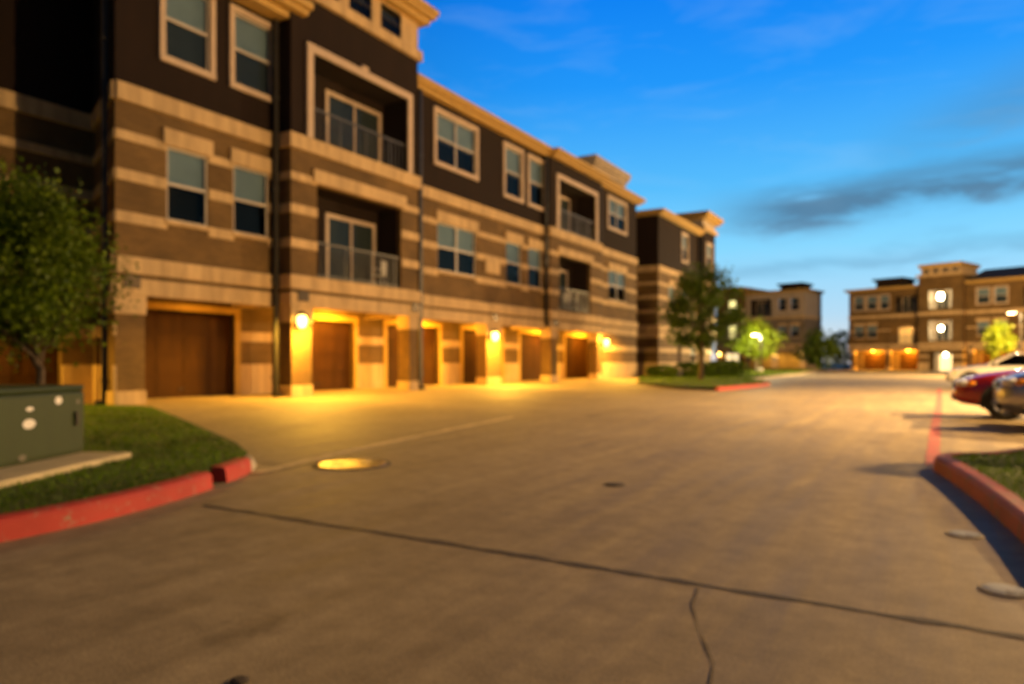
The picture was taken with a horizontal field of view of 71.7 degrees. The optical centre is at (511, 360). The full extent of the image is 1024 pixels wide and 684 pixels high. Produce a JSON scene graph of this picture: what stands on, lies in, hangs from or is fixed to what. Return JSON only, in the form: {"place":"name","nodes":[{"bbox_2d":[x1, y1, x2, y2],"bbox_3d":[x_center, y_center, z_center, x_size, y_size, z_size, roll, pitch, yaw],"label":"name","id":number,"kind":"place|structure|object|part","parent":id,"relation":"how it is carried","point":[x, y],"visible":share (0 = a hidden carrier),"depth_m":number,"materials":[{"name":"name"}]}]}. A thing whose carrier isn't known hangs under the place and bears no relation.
{"place":"outdoors","nodes":[
{"label":"outdoors","id":0,"kind":"place"},
{"bbox_2d":[0,404,247,513],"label":"lawn","id":1,"kind":"structure","parent":0,"point":[59,494],"depth_m":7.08,"materials":[{"name":"plant"}]},
{"bbox_2d":[0,452,131,487],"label":"concrete pad","id":2,"kind":"object","parent":1,"relation":"on","point":[34,470],"visible":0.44,"depth_m":6.59,"materials":[{"name":"beige concrete"}]},
{"bbox_2d":[0,384,83,467],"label":"utility cabinet","id":3,"kind":"object","parent":2,"relation":"on","point":[39,422],"visible":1,"depth_m":6.86,"materials":[{"name":"metal"}]},
{"bbox_3d":[-4.553,0.630,6.876,0.048,0.590,1.250,0,0,2],"label":"door","id":4,"kind":"part","parent":3,"relation":"part of","materials":[{"name":"metal"}]},
{"bbox_2d":[0,156,164,384],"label":"young tree","id":5,"kind":"object","parent":1,"relation":"on","point":[35,228],"visible":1,"depth_m":9.45,"materials":[{"name":"green plant"}]},
{"bbox_2d":[84,377,803,465],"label":"driveway","id":6,"kind":"structure","parent":0,"point":[266,428],"depth_m":15.75,"materials":[{"name":"concrete"}]},
{"bbox_2d":[249,417,513,472],"bbox_3d":[-1.353,1.140,10.844,0.299,0.001,7.693,0,0,20],"label":"road joint","id":7,"kind":"object","parent":6,"relation":"on","point":[303,461],"visible":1,"depth_m":9.22,"materials":[{"name":"concrete"}]},
{"bbox_2d":[0,363,1023,683],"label":"road","id":8,"kind":"structure","parent":0,"point":[858,511],"depth_m":4.00,"materials":[{"name":"concrete"}]},
{"bbox_2d":[0,472,212,542],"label":"kerb","id":9,"kind":"structure","parent":8,"relation":"on","point":[38,520],"depth_m":5.10,"materials":[{"name":"red paint"}]},
{"bbox_2d":[211,457,251,482],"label":"kerb","id":10,"kind":"structure","parent":8,"relation":"on","point":[230,470],"depth_m":6.84,"materials":[{"name":"red paint"}]},
{"bbox_2d":[230,675,249,683],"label":"valve cover","id":11,"kind":"object","parent":8,"relation":"on","point":[242,679],"visible":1,"depth_m":2.53,"materials":[{"name":"metal"}]},
{"bbox_2d":[245,455,255,470],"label":"kerb","id":12,"kind":"structure","parent":8,"relation":"on","point":[253,463],"depth_m":7.62,"materials":[{"name":"concrete"}]},
{"bbox_2d":[0,0,645,405],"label":"apartment building","id":13,"kind":"structure","parent":8,"relation":"on","point":[264,186],"depth_m":20.70,"materials":[{"name":"beige brick"}]},
{"bbox_2d":[0,317,57,384],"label":"garage door","id":14,"kind":"structure","parent":13,"relation":"in","point":[25,373],"depth_m":17.45,"materials":[{"name":"wood"}]},
{"bbox_2d":[159,0,215,80],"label":"window","id":15,"kind":"structure","parent":13,"relation":"in","point":[187,30],"depth_m":18.01,"materials":[{"name":"plastic"}]},
{"bbox_2d":[162,127,213,231],"bbox_3d":[-8.281,-4.535,17.936,0.385,2.350,1.380,0,0,31],"label":"window","id":16,"kind":"structure","parent":13,"relation":"in","point":[186,197],"depth_m":17.92,"materials":[{"name":"glass"}]},
{"bbox_2d":[145,309,230,398],"bbox_3d":[-9.341,-0.175,19.967,0.100,2.450,3.300,0,0,31],"label":"garage door","id":17,"kind":"structure","parent":13,"relation":"in","point":[188,354],"depth_m":20.12,"materials":[{"name":"wood"}]},
{"bbox_2d":[229,147,271,241],"bbox_3d":[-7.291,-4.535,19.593,0.385,2.350,1.400,0,0,31],"label":"window","id":18,"kind":"structure","parent":13,"relation":"in","point":[249,189],"depth_m":19.56,"materials":[{"name":"plastic"}]},
{"bbox_2d":[229,3,271,102],"bbox_3d":[-7.259,-8.450,19.655,0.375,2.240,1.580,0,0,31],"label":"window","id":19,"kind":"structure","parent":13,"relation":"in","point":[250,72],"depth_m":19.58,"materials":[{"name":"glass"}]},
{"bbox_2d":[312,320,349,390],"bbox_3d":[-6.725,-0.175,24.345,0.100,2.450,3.300,0,0,31],"label":"garage door","id":20,"kind":"structure","parent":13,"relation":"in","point":[330,339],"depth_m":24.91,"materials":[{"name":"wood"}]},
{"bbox_2d":[349,0,370,20],"bbox_3d":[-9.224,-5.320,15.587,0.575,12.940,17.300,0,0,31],"label":"window","id":21,"kind":"structure","parent":13,"relation":"in","point":[359,6],"depth_m":22.52,"materials":[{"name":"glass"}]},
{"bbox_2d":[369,260,386,286],"bbox_3d":[-4.495,-2.894,23.770,0.465,0.921,0.500,0,0,11],"label":"balcony chair","id":22,"kind":"object","parent":13,"relation":"on","point":[385,270],"visible":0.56,"depth_m":23.74,"materials":[{"name":"white plastic"}]},
{"bbox_2d":[381,3,400,38],"bbox_3d":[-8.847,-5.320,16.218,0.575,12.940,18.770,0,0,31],"label":"window","id":23,"kind":"structure","parent":13,"relation":"in","point":[388,23],"depth_m":23.80,"materials":[{"name":"glass"}]},
{"bbox_2d":[387,325,434,386],"bbox_3d":[-4.126,-0.175,28.733,0.062,2.450,3.300,0,0,31],"label":"garage door","id":24,"kind":"structure","parent":13,"relation":"in","point":[392,331],"depth_m":29.08,"materials":[{"name":"wood"}]},
{"bbox_2d":[433,105,478,180],"bbox_3d":[-2.284,-8.510,27.982,0.375,2.200,3.020,0,0,31],"label":"window","id":25,"kind":"structure","parent":13,"relation":"in","point":[452,142],"depth_m":27.92,"materials":[{"name":"plastic"}]},
{"bbox_2d":[436,210,478,279],"bbox_3d":[-2.254,-4.525,28.023,0.385,2.370,2.840,0,0,31],"label":"window","id":26,"kind":"structure","parent":13,"relation":"in","point":[455,257],"depth_m":27.96,"materials":[{"name":"glass"}]},
{"bbox_2d":[463,330,476,383],"bbox_3d":[-1.510,-0.175,33.111,0.062,2.450,3.300,0,0,31],"label":"garage door","id":27,"kind":"structure","parent":13,"relation":"in","point":[469,337],"depth_m":32.35,"materials":[{"name":"wood"}]},
{"bbox_2d":[503,140,523,203],"bbox_3d":[-0.040,-8.410,31.738,0.375,2.440,1.770,0,0,31],"label":"window","id":28,"kind":"structure","parent":13,"relation":"in","point":[513,183],"depth_m":31.80,"materials":[{"name":"glass"}]},
{"bbox_2d":[505,231,523,287],"bbox_3d":[-0.018,-4.525,31.765,0.385,2.370,1.520,0,0,31],"label":"window","id":29,"kind":"structure","parent":13,"relation":"in","point":[513,259],"depth_m":31.79,"materials":[{"name":"glass"}]},
{"bbox_2d":[521,334,540,380],"bbox_3d":[1.105,-0.175,37.489,0.062,2.450,3.300,0,0,31],"label":"garage door","id":30,"kind":"structure","parent":13,"relation":"in","point":[530,344],"depth_m":37.23,"materials":[{"name":"wood"}]},
{"bbox_2d":[527,153,543,211],"bbox_3d":[1.063,-8.410,33.584,0.375,2.440,1.770,0,0,31],"label":"window","id":31,"kind":"structure","parent":13,"relation":"in","point":[534,171],"depth_m":33.54,"materials":[{"name":"plastic"}]},
{"bbox_2d":[527,237,543,290],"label":"window","id":32,"kind":"structure","parent":13,"relation":"in","point":[534,257],"depth_m":33.48,"materials":[{"name":"plastic"}]},
{"bbox_2d":[559,293,570,309],"bbox_3d":[2.736,-3.014,36.457,0.500,0.921,0.465,0,0,-29],"label":"balcony chair","id":33,"kind":"object","parent":13,"relation":"on","point":[567,299],"visible":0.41,"depth_m":36.28,"materials":[{"name":"white plastic"}]},
{"bbox_2d":[566,337,586,378],"bbox_3d":[3.738,-0.175,41.858,0.100,2.450,3.300,0,0,31],"label":"garage door","id":34,"kind":"structure","parent":13,"relation":"in","point":[576,348],"depth_m":41.98,"materials":[{"name":"wood"}]},
{"bbox_2d":[607,194,627,235],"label":"window","id":35,"kind":"structure","parent":13,"relation":"in","point":[616,222],"depth_m":42.02,"materials":[{"name":"plastic"}]},
{"bbox_2d":[608,262,626,304],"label":"window","id":36,"kind":"structure","parent":13,"relation":"in","point":[616,290],"depth_m":42.02,"materials":[{"name":"glass"}]},
{"bbox_2d":[313,459,390,470],"bbox_3d":[-1.769,1.142,7.860,0.851,0.020,0.851,0,0,31],"label":"manhole cover","id":37,"kind":"object","parent":8,"relation":"on","point":[352,464],"visible":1,"depth_m":7.79,"materials":[{"name":"metal"}]},
{"bbox_2d":[202,504,1023,638],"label":"road joint","id":38,"kind":"object","parent":8,"relation":"on","point":[933,621],"visible":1,"depth_m":3.78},
{"bbox_2d":[605,482,624,486],"bbox_3d":[0.955,1.145,6.570,0.190,0.014,0.190,0,0,31],"label":"valve cover","id":39,"kind":"object","parent":8,"relation":"on","point":[614,484],"visible":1,"depth_m":6.53,"materials":[{"name":"metal"}]},
{"bbox_2d":[636,208,723,376],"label":"apartment building","id":40,"kind":"structure","parent":8,"relation":"on","point":[668,243],"depth_m":48.60,"materials":[{"name":"beige brick"}]},
{"bbox_2d":[668,280,675,311],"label":"window","id":41,"kind":"structure","parent":40,"relation":"in","point":[670,282],"depth_m":50.09,"materials":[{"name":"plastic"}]},
{"bbox_2d":[677,347,679,362],"bbox_3d":[12.084,0.000,51.549,0.110,2.100,0.900,0,0,31],"label":"door","id":42,"kind":"structure","parent":40,"relation":"in","point":[678,353],"depth_m":51.64,"materials":[{"name":"silver metal"}]},
{"bbox_2d":[681,232,688,263],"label":"window","id":43,"kind":"structure","parent":40,"relation":"in","point":[684,251],"depth_m":52.88,"materials":[{"name":"plastic"}]},
{"bbox_2d":[691,343,695,362],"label":"window","id":44,"kind":"structure","parent":40,"relation":"in","point":[692,352],"depth_m":54.84,"materials":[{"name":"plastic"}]},
{"bbox_2d":[706,242,712,270],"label":"window","id":45,"kind":"structure","parent":40,"relation":"in","point":[708,248],"depth_m":57.44,"materials":[{"name":"plastic"}]},
{"bbox_2d":[691,587,713,683],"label":"road crack","id":46,"kind":"object","parent":8,"relation":"on","point":[704,641],"visible":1,"depth_m":2.89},
{"bbox_2d":[715,383,769,390],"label":"kerb","id":47,"kind":"structure","parent":8,"relation":"on","point":[722,388],"depth_m":29.09,"materials":[{"name":"red paint"}]},
{"bbox_2d":[716,282,824,368],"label":"apartment building","id":48,"kind":"structure","parent":8,"relation":"on","point":[783,314],"depth_m":102.63,"materials":[{"name":"brown brick"}]},
{"bbox_2d":[729,301,735,312],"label":"window","id":49,"kind":"structure","parent":48,"relation":"in","point":[734,302],"depth_m":106.69,"materials":[{"name":"glass"}]},
{"bbox_2d":[729,325,735,338],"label":"window","id":50,"kind":"structure","parent":48,"relation":"in","point":[733,329],"depth_m":106.55,"materials":[{"name":"plastic"}]},
{"bbox_2d":[726,353,738,360],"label":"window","id":51,"kind":"structure","parent":48,"relation":"in","point":[729,356],"depth_m":106.40,"materials":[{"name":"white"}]},
{"bbox_2d":[751,352,770,368],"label":"garage door","id":52,"kind":"structure","parent":48,"relation":"in","point":[766,364],"depth_m":104.34,"materials":[{"name":"paint"}]},
{"bbox_2d":[777,323,786,337],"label":"window","id":53,"kind":"structure","parent":48,"relation":"in","point":[782,326],"depth_m":102.20,"materials":[{"name":"glass"}]},
{"bbox_2d":[777,297,787,311],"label":"window","id":54,"kind":"structure","parent":48,"relation":"in","point":[782,303],"depth_m":102.30,"materials":[{"name":"plastic"}]},
{"bbox_2d":[778,352,799,368],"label":"garage door","id":55,"kind":"structure","parent":48,"relation":"in","point":[785,360],"depth_m":101.82,"materials":[{"name":"paint"}]},
{"bbox_2d":[790,296,799,310],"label":"window","id":56,"kind":"structure","parent":48,"relation":"in","point":[795,306],"depth_m":101.01,"materials":[{"name":"plastic"}]},
{"bbox_2d":[790,322,799,337],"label":"window","id":57,"kind":"structure","parent":48,"relation":"in","point":[794,329],"depth_m":100.98,"materials":[{"name":"plastic"}]},
{"bbox_2d":[752,374,795,385],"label":"kerb","id":58,"kind":"structure","parent":8,"relation":"on","point":[770,377],"depth_m":46.93,"materials":[{"name":"concrete"}]},
{"bbox_2d":[559,418,1010,439],"bbox_3d":[5.389,1.146,11.458,10.500,0.001,0.036,0,0,31],"label":"road joint","id":59,"kind":"object","parent":8,"relation":"on","point":[795,429],"visible":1,"depth_m":11.85,"materials":[{"name":"concrete"}]},
{"bbox_2d":[794,369,817,374],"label":"kerb","id":60,"kind":"structure","parent":8,"relation":"on","point":[814,370],"depth_m":64.76,"materials":[{"name":"concrete"}]},
{"bbox_2d":[790,323,847,370],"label":"bushy tree","id":61,"kind":"object","parent":8,"relation":"on","point":[816,349],"visible":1,"depth_m":80.69,"materials":[{"name":"green plant"}]},
{"bbox_2d":[827,329,850,368],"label":"bushy tree","id":62,"kind":"object","parent":8,"relation":"on","point":[843,343],"visible":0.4,"depth_m":97.81,"materials":[{"name":"green plant"}]},
{"bbox_2d":[844,261,1023,370],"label":"apartment building","id":63,"kind":"structure","parent":8,"relation":"on","point":[940,316],"depth_m":82.77,"materials":[{"name":"beige brick"}]},
{"bbox_2d":[853,296,864,311],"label":"window","id":64,"kind":"structure","parent":63,"relation":"in","point":[859,300],"depth_m":90.15,"materials":[{"name":"plastic"}]},
{"bbox_2d":[853,323,864,338],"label":"window","id":65,"kind":"structure","parent":63,"relation":"in","point":[859,327],"depth_m":90.15,"materials":[{"name":"plastic"}]},
{"bbox_2d":[866,295,877,310],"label":"window","id":66,"kind":"structure","parent":63,"relation":"in","point":[871,300],"depth_m":88.90,"materials":[{"name":"plastic"}]},
{"bbox_2d":[866,322,877,338],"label":"window","id":67,"kind":"structure","parent":63,"relation":"in","point":[871,327],"depth_m":88.90,"materials":[{"name":"plastic"}]},
{"bbox_2d":[864,353,885,369],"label":"garage door","id":68,"kind":"structure","parent":63,"relation":"in","point":[872,361],"depth_m":90.30,"materials":[{"name":"wood"}]},
{"bbox_2d":[879,294,889,310],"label":"window","id":69,"kind":"structure","parent":63,"relation":"in","point":[884,299],"depth_m":87.67,"materials":[{"name":"plastic"}]},
{"bbox_2d":[900,353,917,369],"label":"garage door","id":70,"kind":"structure","parent":63,"relation":"in","point":[908,361],"depth_m":87.05,"materials":[{"name":"metal"}]},
{"bbox_2d":[923,269,929,273],"bbox_3d":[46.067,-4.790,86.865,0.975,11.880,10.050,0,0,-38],"label":"window","id":71,"kind":"structure","parent":63,"relation":"in","point":[927,271],"depth_m":82.90,"materials":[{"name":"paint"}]},
{"bbox_2d":[932,268,938,272],"bbox_3d":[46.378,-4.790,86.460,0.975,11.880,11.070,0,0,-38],"label":"window","id":72,"kind":"structure","parent":63,"relation":"in","point":[936,270],"depth_m":82.17,"materials":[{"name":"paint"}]},
{"bbox_2d":[941,267,948,272],"bbox_3d":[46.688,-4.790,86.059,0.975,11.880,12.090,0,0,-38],"label":"window","id":73,"kind":"structure","parent":63,"relation":"in","point":[946,269],"depth_m":81.44,"materials":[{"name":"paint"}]},
{"bbox_2d":[951,266,958,271],"bbox_3d":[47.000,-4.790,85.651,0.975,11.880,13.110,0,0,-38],"label":"window","id":74,"kind":"structure","parent":63,"relation":"in","point":[956,268],"depth_m":80.61,"materials":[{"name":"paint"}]},
{"bbox_2d":[976,287,990,304],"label":"window","id":75,"kind":"structure","parent":63,"relation":"in","point":[983,294],"depth_m":79.13,"materials":[{"name":"plastic"}]},
{"bbox_2d":[976,318,990,335],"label":"window","id":76,"kind":"structure","parent":63,"relation":"in","point":[984,322],"depth_m":79.24,"materials":[{"name":"plastic"}]},
{"bbox_2d":[983,352,1013,364],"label":"garage door","id":77,"kind":"structure","parent":63,"relation":"in","point":[985,355],"depth_m":80.29,"materials":[{"name":"metal"}]},
{"bbox_2d":[993,285,1008,303],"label":"window","id":78,"kind":"structure","parent":63,"relation":"in","point":[1002,292],"depth_m":77.81,"materials":[{"name":"plastic"}]},
{"bbox_2d":[993,317,1008,334],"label":"window","id":79,"kind":"structure","parent":63,"relation":"in","point":[994,318],"depth_m":77.71,"materials":[{"name":"plastic"}]},
{"bbox_2d":[925,389,942,464],"bbox_3d":[11.106,1.146,18.438,0.208,0.001,24.951,0,0,31],"label":"fire lane line","id":80,"kind":"object","parent":8,"relation":"on","point":[933,447],"visible":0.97,"depth_m":11.04,"materials":[{"name":"red paint"}]},
{"bbox_2d":[946,530,983,538],"bbox_3d":[2.993,1.145,4.677,0.213,0.014,0.213,0,0,31],"label":"utility cover","id":81,"kind":"object","parent":8,"relation":"on","point":[964,534],"visible":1,"depth_m":4.65,"materials":[{"name":"metal"}]},
{"bbox_2d":[933,447,1023,543],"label":"kerb","id":82,"kind":"structure","parent":8,"relation":"on","point":[1003,505],"depth_m":5.75,"materials":[{"name":"paint"}]},
{"bbox_2d":[945,352,1023,381],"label":"parked car","id":83,"kind":"object","parent":8,"relation":"on","point":[1011,361],"visible":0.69,"depth_m":28.70,"materials":[{"name":"grey metal"}]},
{"bbox_2d":[951,368,1023,420],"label":"parked car","id":84,"kind":"object","parent":8,"relation":"on","point":[975,389],"visible":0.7,"depth_m":13.92,"materials":[{"name":"red metal"}]},
{"bbox_2d":[965,445,1011,447],"bbox_3d":[8.229,1.146,8.363,4.850,0.001,0.114,0,0,31],"label":"stall line","id":85,"kind":"object","parent":8,"relation":"on","point":[989,446],"visible":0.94,"depth_m":9.49,"materials":[{"name":"paint"}]},
{"bbox_2d":[970,429,1023,431],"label":"stall line","id":86,"kind":"object","parent":8,"relation":"on","point":[994,430],"visible":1,"depth_m":11.67,"materials":[{"name":"paint"}]},
{"bbox_2d":[977,318,1018,360],"bbox_3d":[38.852,-1.095,56.152,2.766,4.704,2.469,0,0,0],"label":"lime tree","id":87,"kind":"object","parent":8,"relation":"on","point":[996,346],"visible":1,"depth_m":56.02,"materials":[{"name":"yellow plant"}]},
{"bbox_2d":[978,583,1023,598],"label":"utility cover","id":88,"kind":"object","parent":8,"relation":"on","point":[1005,590],"visible":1,"depth_m":3.53,"materials":[{"name":"metal"}]},
{"bbox_2d":[991,371,1023,414],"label":"parked car","id":89,"kind":"object","parent":8,"relation":"on","point":[1008,393],"visible":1,"depth_m":11.61,"materials":[{"name":"silver metal"}]},
{"bbox_2d":[1006,311,1021,354],"bbox_3d":[38.358,-1.330,53.965,1.100,4.960,0.400,0,0,31],"label":"street lamp","id":90,"kind":"object","parent":8,"relation":"on","point":[1008,312],"visible":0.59,"depth_m":53.75,"materials":[{"name":"metal"}]},
{"bbox_2d":[637,372,789,387],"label":"lawn","id":91,"kind":"structure","parent":0,"point":[696,384],"depth_m":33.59,"materials":[{"name":"plant"}]},
{"bbox_2d":[645,364,679,376],"bbox_3d":[9.671,0.654,45.094,2.259,0.879,2.169,0,0,31],"label":"shrub","id":92,"kind":"object","parent":91,"relation":"on","point":[653,371],"visible":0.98,"depth_m":44.56,"materials":[{"name":"green plant"}]},
{"bbox_2d":[668,365,682,376],"bbox_3d":[10.437,0.716,45.372,0.974,0.873,0.772,0,0,31],"label":"boulder","id":93,"kind":"object","parent":91,"relation":"on","point":[680,372],"visible":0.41,"depth_m":45.08,"materials":[{"name":"grey stone"}]},
{"bbox_2d":[674,361,705,376],"bbox_3d":[11.514,0.555,45.890,2.244,1.113,2.169,0,0,31],"label":"shrub","id":94,"kind":"object","parent":91,"relation":"on","point":[684,366],"visible":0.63,"depth_m":45.27,"materials":[{"name":"green plant"}]},
{"bbox_2d":[687,361,719,376],"bbox_3d":[12.571,0.551,46.228,2.206,1.149,2.170,0,0,-9],"label":"shrub","id":95,"kind":"object","parent":91,"relation":"on","point":[711,372],"visible":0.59,"depth_m":45.71,"materials":[{"name":"green plant"}]},
{"bbox_2d":[652,261,757,380],"bbox_3d":[9.984,-2.032,36.899,5.626,6.332,4.745,0,0,31],"label":"street tree","id":96,"kind":"object","parent":91,"relation":"on","point":[702,297],"visible":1,"depth_m":36.47,"materials":[{"name":"green plant"}]},
{"bbox_2d":[704,360,730,376],"bbox_3d":[13.365,0.518,46.957,2.144,1.175,2.281,0,0,31],"label":"shrub","id":97,"kind":"object","parent":91,"relation":"on","point":[723,369],"visible":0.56,"depth_m":46.39,"materials":[{"name":"green plant"}]},
{"bbox_2d":[715,360,742,375],"bbox_3d":[14.286,0.498,47.477,2.276,1.187,2.206,0,0,31],"label":"shrub","id":98,"kind":"object","parent":91,"relation":"on","point":[737,367],"visible":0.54,"depth_m":47.10,"materials":[{"name":"green plant"}]},
{"bbox_2d":[725,359,750,375],"bbox_3d":[15.142,0.490,48.350,2.222,1.224,2.078,0,0,-1],"label":"shrub","id":99,"kind":"object","parent":91,"relation":"on","point":[746,368],"visible":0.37,"depth_m":47.85,"materials":[{"name":"green plant"}]},
{"bbox_2d":[418,0,1023,362],"label":"sky","id":100,"kind":"structure","parent":0,"point":[838,146],"materials":[{"name":"blue"}]},
{"bbox_2d":[743,368,813,374],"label":"lawn","id":101,"kind":"structure","parent":0,"point":[780,371],"depth_m":68.78,"materials":[{"name":"plant"}]},
{"bbox_2d":[751,333,763,372],"bbox_3d":[20.265,-0.580,58.485,1.000,3.460,0.400,0,0,31],"label":"street lamp","id":102,"kind":"object","parent":101,"relation":"on","point":[761,370],"visible":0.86,"depth_m":58.28,"materials":[{"name":"metal"}]},
{"bbox_2d":[727,316,788,372],"bbox_3d":[21.607,-1.408,62.404,5.132,5.089,5.057,0,0,31],"label":"lit tree","id":103,"kind":"object","parent":101,"relation":"on","point":[754,327],"visible":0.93,"depth_m":61.97,"materials":[{"name":"green plant"}]},
{"bbox_2d":[946,449,1023,502],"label":"grass","id":104,"kind":"structure","parent":0,"point":[1005,470],"depth_m":6.79,"materials":[{"name":"green plant"}]}
]}

